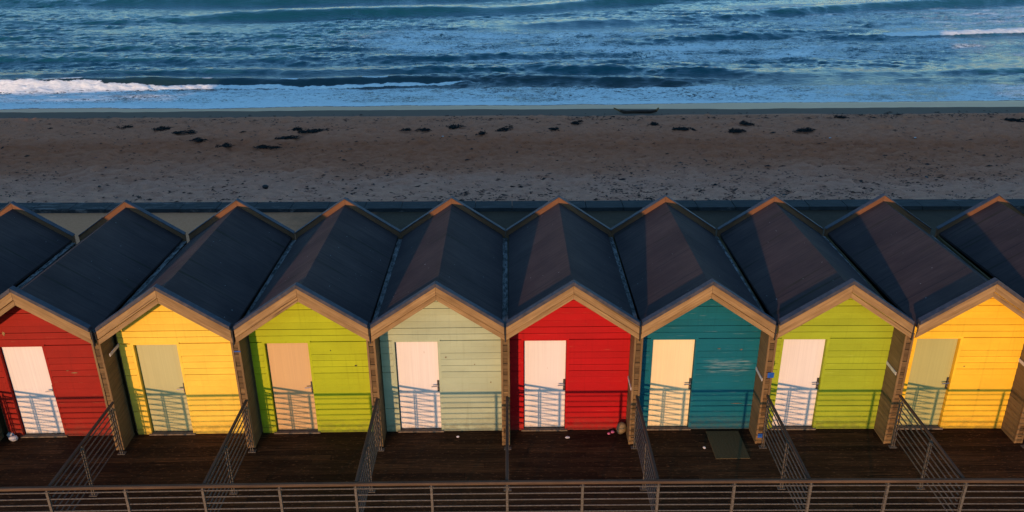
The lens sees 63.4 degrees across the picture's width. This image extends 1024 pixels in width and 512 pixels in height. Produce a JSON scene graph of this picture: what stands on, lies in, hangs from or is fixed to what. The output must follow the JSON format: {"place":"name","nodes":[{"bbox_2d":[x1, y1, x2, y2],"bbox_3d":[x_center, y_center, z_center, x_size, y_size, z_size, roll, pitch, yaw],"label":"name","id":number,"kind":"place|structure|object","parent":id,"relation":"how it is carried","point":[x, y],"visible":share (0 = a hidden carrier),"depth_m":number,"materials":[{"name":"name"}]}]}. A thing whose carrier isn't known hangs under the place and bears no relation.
{"place":"outdoors","nodes":[
{"label":"outdoors","id":0,"kind":"place"},
{"bbox_2d":[0,0,1023,109],"bbox_3d":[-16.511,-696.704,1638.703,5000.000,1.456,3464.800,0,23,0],"label":"sea","id":1,"kind":"structure","parent":0,"point":[177,54],"depth_m":67.08,"materials":[{"name":"liquid"}]},
{"bbox_2d":[0,100,1023,202],"bbox_3d":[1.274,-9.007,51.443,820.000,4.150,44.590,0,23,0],"label":"beach","id":2,"kind":"structure","parent":0,"point":[435,153],"depth_m":40.20,"materials":[{"name":"brown sand"}]},
{"bbox_2d":[108,125,132,128],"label":"seaweed clump","id":3,"kind":"object","parent":2,"relation":"on","point":[127,126],"visible":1,"depth_m":45.23,"materials":[{"name":"black plant"}]},
{"bbox_2d":[151,126,172,130],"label":"seaweed clump","id":4,"kind":"object","parent":2,"relation":"on","point":[162,128],"visible":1,"depth_m":44.80,"materials":[{"name":"black plant"}]},
{"bbox_2d":[171,128,196,134],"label":"seaweed clump","id":5,"kind":"object","parent":2,"relation":"on","point":[184,132],"visible":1,"depth_m":44.04,"materials":[{"name":"black plant"}]},
{"bbox_2d":[189,137,207,141],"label":"seaweed clump","id":6,"kind":"object","parent":2,"relation":"on","point":[197,139],"visible":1,"depth_m":42.58,"materials":[{"name":"black plant"}]},
{"bbox_2d":[215,142,235,147],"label":"seaweed clump","id":7,"kind":"object","parent":2,"relation":"on","point":[227,144],"visible":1,"depth_m":41.49,"materials":[{"name":"black plant"}]},
{"bbox_2d":[253,144,282,149],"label":"seaweed clump","id":8,"kind":"object","parent":2,"relation":"on","point":[265,147],"visible":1,"depth_m":41.21,"materials":[{"name":"black plant"}]},
{"bbox_2d":[274,135,301,139],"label":"seaweed clump","id":9,"kind":"object","parent":2,"relation":"on","point":[290,137],"visible":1,"depth_m":42.90,"materials":[{"name":"black plant"}]},
{"bbox_2d":[287,126,302,130],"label":"seaweed clump","id":10,"kind":"object","parent":2,"relation":"on","point":[297,129],"visible":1,"depth_m":44.51,"materials":[{"name":"black plant"}]},
{"bbox_2d":[297,128,328,133],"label":"seaweed clump","id":11,"kind":"object","parent":2,"relation":"on","point":[312,131],"visible":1,"depth_m":44.12,"materials":[{"name":"black plant"}]},
{"bbox_2d":[414,127,431,131],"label":"seaweed clump","id":12,"kind":"object","parent":2,"relation":"on","point":[424,129],"visible":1,"depth_m":44.26,"materials":[{"name":"black plant"}]},
{"bbox_2d":[446,124,465,128],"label":"seaweed clump","id":13,"kind":"object","parent":2,"relation":"on","point":[454,127],"visible":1,"depth_m":44.84,"materials":[{"name":"black plant"}]},
{"bbox_2d":[495,124,512,131],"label":"seaweed clump","id":14,"kind":"object","parent":2,"relation":"on","point":[503,128],"visible":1,"depth_m":44.24,"materials":[{"name":"black plant"}]},
{"bbox_2d":[0,110,1021,202],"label":"beach debris","id":15,"kind":"object","parent":2,"relation":"on","point":[700,189],"visible":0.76,"depth_m":36.44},
{"bbox_2d":[570,120,583,124],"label":"seaweed clump","id":16,"kind":"object","parent":2,"relation":"on","point":[577,123],"visible":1,"depth_m":45.42,"materials":[{"name":"black plant"}]},
{"bbox_2d":[614,107,658,113],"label":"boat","id":17,"kind":"object","parent":2,"relation":"on","point":[636,111],"visible":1,"depth_m":47.80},
{"bbox_2d":[672,126,696,130],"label":"seaweed clump","id":18,"kind":"object","parent":2,"relation":"on","point":[683,128],"visible":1,"depth_m":44.01,"materials":[{"name":"black plant"}]},
{"bbox_2d":[728,128,745,132],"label":"seaweed clump","id":19,"kind":"object","parent":2,"relation":"on","point":[736,130],"visible":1,"depth_m":43.52,"materials":[{"name":"black plant"}]},
{"bbox_2d":[739,120,754,125],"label":"seaweed clump","id":20,"kind":"object","parent":2,"relation":"on","point":[743,122],"visible":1,"depth_m":44.98,"materials":[{"name":"black plant"}]},
{"bbox_2d":[792,127,816,132],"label":"seaweed clump","id":21,"kind":"object","parent":2,"relation":"on","point":[807,129],"visible":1,"depth_m":43.58,"materials":[{"name":"black plant"}]},
{"bbox_2d":[1000,118,1023,121],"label":"seaweed clump","id":22,"kind":"object","parent":2,"relation":"on","point":[1014,119],"visible":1,"depth_m":45.42,"materials":[{"name":"black plant"}]},
{"bbox_2d":[37,209,1023,243],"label":"promenade","id":23,"kind":"structure","parent":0,"point":[76,224],"depth_m":28.95,"materials":[{"name":"concrete"}]},
{"bbox_2d":[0,201,75,440],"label":"beach hut","id":24,"kind":"object","parent":23,"relation":"on","point":[33,244],"visible":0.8,"depth_m":18.24,"materials":[{"name":"beige"}]},
{"bbox_2d":[0,199,186,449],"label":"beach hut","id":25,"kind":"object","parent":23,"relation":"on","point":[61,372],"visible":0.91,"depth_m":15.88,"materials":[{"name":"red paint"}]},
{"bbox_2d":[2,347,64,432],"bbox_3d":[-9.172,2.589,15.897,0.785,1.975,0.125,-1,23,-1],"label":"door","id":26,"kind":"structure","parent":25,"relation":"in","point":[27,366],"depth_m":15.91,"materials":[{"name":"white paint"}]},
{"bbox_2d":[95,198,295,447],"bbox_3d":[-6.205,1.429,17.471,2.504,4.091,4.940,-1,23,-1],"label":"beach hut","id":27,"kind":"object","parent":23,"relation":"on","point":[185,357],"visible":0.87,"depth_m":15.87,"materials":[{"name":"paint"}]},
{"bbox_2d":[136,345,192,430],"bbox_3d":[-6.676,2.555,15.944,0.785,1.975,0.125,-1,23,-1],"label":"door","id":28,"kind":"structure","parent":27,"relation":"in","point":[160,366],"depth_m":15.95,"materials":[{"name":"paint"}]},
{"bbox_2d":[6,364,565,503],"bbox_3d":[-10.099,3.763,16.612,60.297,0.575,7.962,0,23,0],"label":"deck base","id":29,"kind":"object","parent":23,"relation":"on","point":[400,410],"depth_m":17.02,"materials":[{"name":"brown wood"}]},
{"bbox_2d":[0,427,1023,511],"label":"boardwalk deck","id":30,"kind":"structure","parent":29,"relation":"on","point":[146,459],"depth_m":15.27,"materials":[{"name":"brown wood"}]},
{"bbox_2d":[8,435,17,440],"bbox_3d":[-9.704,3.546,16.121,0.167,0.113,0.128,-5,24,-11],"label":"stone","id":31,"kind":"object","parent":30,"relation":"on","point":[13,438],"visible":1,"depth_m":16.08,"materials":[{"name":"white stone"}]},
{"bbox_2d":[48,402,126,510],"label":"divider railing","id":32,"kind":"object","parent":30,"relation":"on","point":[84,457],"visible":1,"depth_m":14.51,"materials":[{"name":"metal"}]},
{"bbox_2d":[202,400,256,511],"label":"divider railing","id":33,"kind":"object","parent":30,"relation":"on","point":[224,446],"visible":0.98,"depth_m":14.52,"materials":[{"name":"metal"}]},
{"bbox_2d":[355,398,384,511],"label":"divider railing","id":34,"kind":"object","parent":30,"relation":"on","point":[368,454],"visible":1,"depth_m":14.54,"materials":[{"name":"metal"}]},
{"bbox_2d":[504,397,511,490],"bbox_3d":[-0.082,3.607,14.576,0.140,1.098,2.395,0,23,0],"label":"divider railing","id":35,"kind":"object","parent":30,"relation":"on","point":[507,448],"visible":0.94,"depth_m":14.28,"materials":[{"name":"metal"}]},
{"bbox_2d":[0,478,1023,511],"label":"front railing","id":36,"kind":"object","parent":30,"relation":"on","point":[508,483],"visible":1,"depth_m":13.26,"materials":[{"name":"metal"}]},
{"bbox_2d":[616,422,626,433],"bbox_3d":[2.136,3.362,16.150,0.201,0.266,0.165,-7,24,-16],"label":"stone","id":37,"kind":"object","parent":30,"relation":"on","point":[621,427],"visible":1,"depth_m":16.09,"materials":[{"name":"beige stone"}]},
{"bbox_2d":[631,396,658,511],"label":"divider railing","id":38,"kind":"object","parent":30,"relation":"on","point":[647,448],"visible":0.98,"depth_m":14.53,"materials":[{"name":"metal"}]},
{"bbox_2d":[706,431,749,458],"bbox_3d":[4.122,3.611,15.860,0.642,0.011,0.870,0,23,0],"label":"doormat","id":39,"kind":"object","parent":30,"relation":"on","point":[727,444],"visible":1,"depth_m":15.83,"materials":[{"name":"grey fabric"}]},
{"bbox_2d":[758,395,810,511],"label":"divider railing","id":40,"kind":"object","parent":30,"relation":"on","point":[788,441],"visible":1,"depth_m":14.54,"materials":[{"name":"metal"}]},
{"bbox_2d":[888,395,964,511],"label":"divider railing","id":41,"kind":"object","parent":30,"relation":"on","point":[929,449],"visible":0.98,"depth_m":14.51,"materials":[{"name":"metal"}]},
{"bbox_2d":[233,197,401,446],"bbox_3d":[-3.746,1.401,17.474,2.502,4.091,4.940,-1,23,0],"label":"beach hut","id":42,"kind":"object","parent":23,"relation":"on","point":[303,326],"visible":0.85,"depth_m":15.89,"materials":[{"name":"green paint"}]},
{"bbox_2d":[266,343,317,429],"bbox_3d":[-4.222,2.526,15.947,0.785,1.975,0.125,-1,23,0],"label":"door","id":43,"kind":"structure","parent":42,"relation":"in","point":[289,363],"depth_m":15.95,"materials":[{"name":"beige paint"}]},
{"bbox_2d":[370,196,509,444],"bbox_3d":[-1.312,1.377,17.488,2.502,4.091,4.940,-1,23,0],"label":"beach hut","id":44,"kind":"object","parent":23,"relation":"on","point":[438,326],"visible":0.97,"depth_m":15.91,"materials":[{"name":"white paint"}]},
{"bbox_2d":[396,342,441,427],"bbox_3d":[-1.792,2.502,15.964,0.785,1.975,0.125,-1,23,0],"label":"door","id":45,"kind":"structure","parent":44,"relation":"in","point":[417,362],"depth_m":15.97,"materials":[{"name":"white paint"}]},
{"bbox_2d":[0,199,1023,212],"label":"sea wall","id":46,"kind":"structure","parent":23,"relation":"on","point":[513,206],"depth_m":29.66,"materials":[{"name":"concrete"}]},
{"bbox_2d":[506,195,642,443],"bbox_3d":[1.123,1.357,17.500,2.502,4.091,4.940,0,23,0],"label":"beach hut","id":47,"kind":"object","parent":23,"relation":"on","point":[571,305],"visible":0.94,"depth_m":15.91,"materials":[{"name":"red paint"}]},
{"bbox_2d":[524,341,565,426],"bbox_3d":[0.632,2.482,15.975,0.785,1.975,0.126,0,23,0],"label":"door","id":48,"kind":"structure","parent":47,"relation":"in","point":[544,361],"depth_m":15.99,"materials":[{"name":"white paint"}]},
{"bbox_2d":[611,194,777,443],"bbox_3d":[3.568,1.339,17.498,2.526,4.091,4.940,0,23,0],"label":"beach hut","id":49,"kind":"object","parent":23,"relation":"on","point":[709,328],"visible":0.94,"depth_m":15.89,"materials":[{"name":"teal paint"}]},
{"bbox_2d":[647,340,694,425],"bbox_3d":[3.061,2.463,15.976,0.785,1.975,0.125,0,23,0],"label":"door","id":50,"kind":"structure","parent":49,"relation":"in","point":[672,360],"depth_m":15.99,"materials":[{"name":"beige paint"}]},
{"bbox_2d":[717,194,914,443],"bbox_3d":[6.023,1.332,17.477,2.502,4.091,4.940,0,23,1],"label":"beach hut","id":51,"kind":"object","parent":23,"relation":"on","point":[845,334],"visible":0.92,"depth_m":15.86,"materials":[{"name":"green paint"}]},
{"bbox_2d":[772,339,824,425],"bbox_3d":[5.515,2.454,15.959,0.785,1.975,0.125,0,23,1],"label":"door","id":52,"kind":"structure","parent":51,"relation":"in","point":[801,360],"depth_m":15.96,"materials":[{"name":"white paint"}]},
{"bbox_2d":[824,193,1023,442],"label":"beach hut","id":53,"kind":"object","parent":23,"relation":"on","point":[965,369],"visible":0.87,"depth_m":15.89,"materials":[{"name":"yellow paint"}]},
{"bbox_2d":[899,339,957,424],"bbox_3d":[8.004,2.439,15.944,0.785,1.975,0.125,0,23,1],"label":"door","id":54,"kind":"structure","parent":53,"relation":"in","point":[932,362],"depth_m":15.93,"materials":[{"name":"beige paint"}]},
{"bbox_2d":[935,193,1023,297],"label":"beach hut","id":55,"kind":"object","parent":23,"relation":"on","point":[985,238],"visible":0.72,"depth_m":18.07,"materials":[{"name":"white"}]}
]}

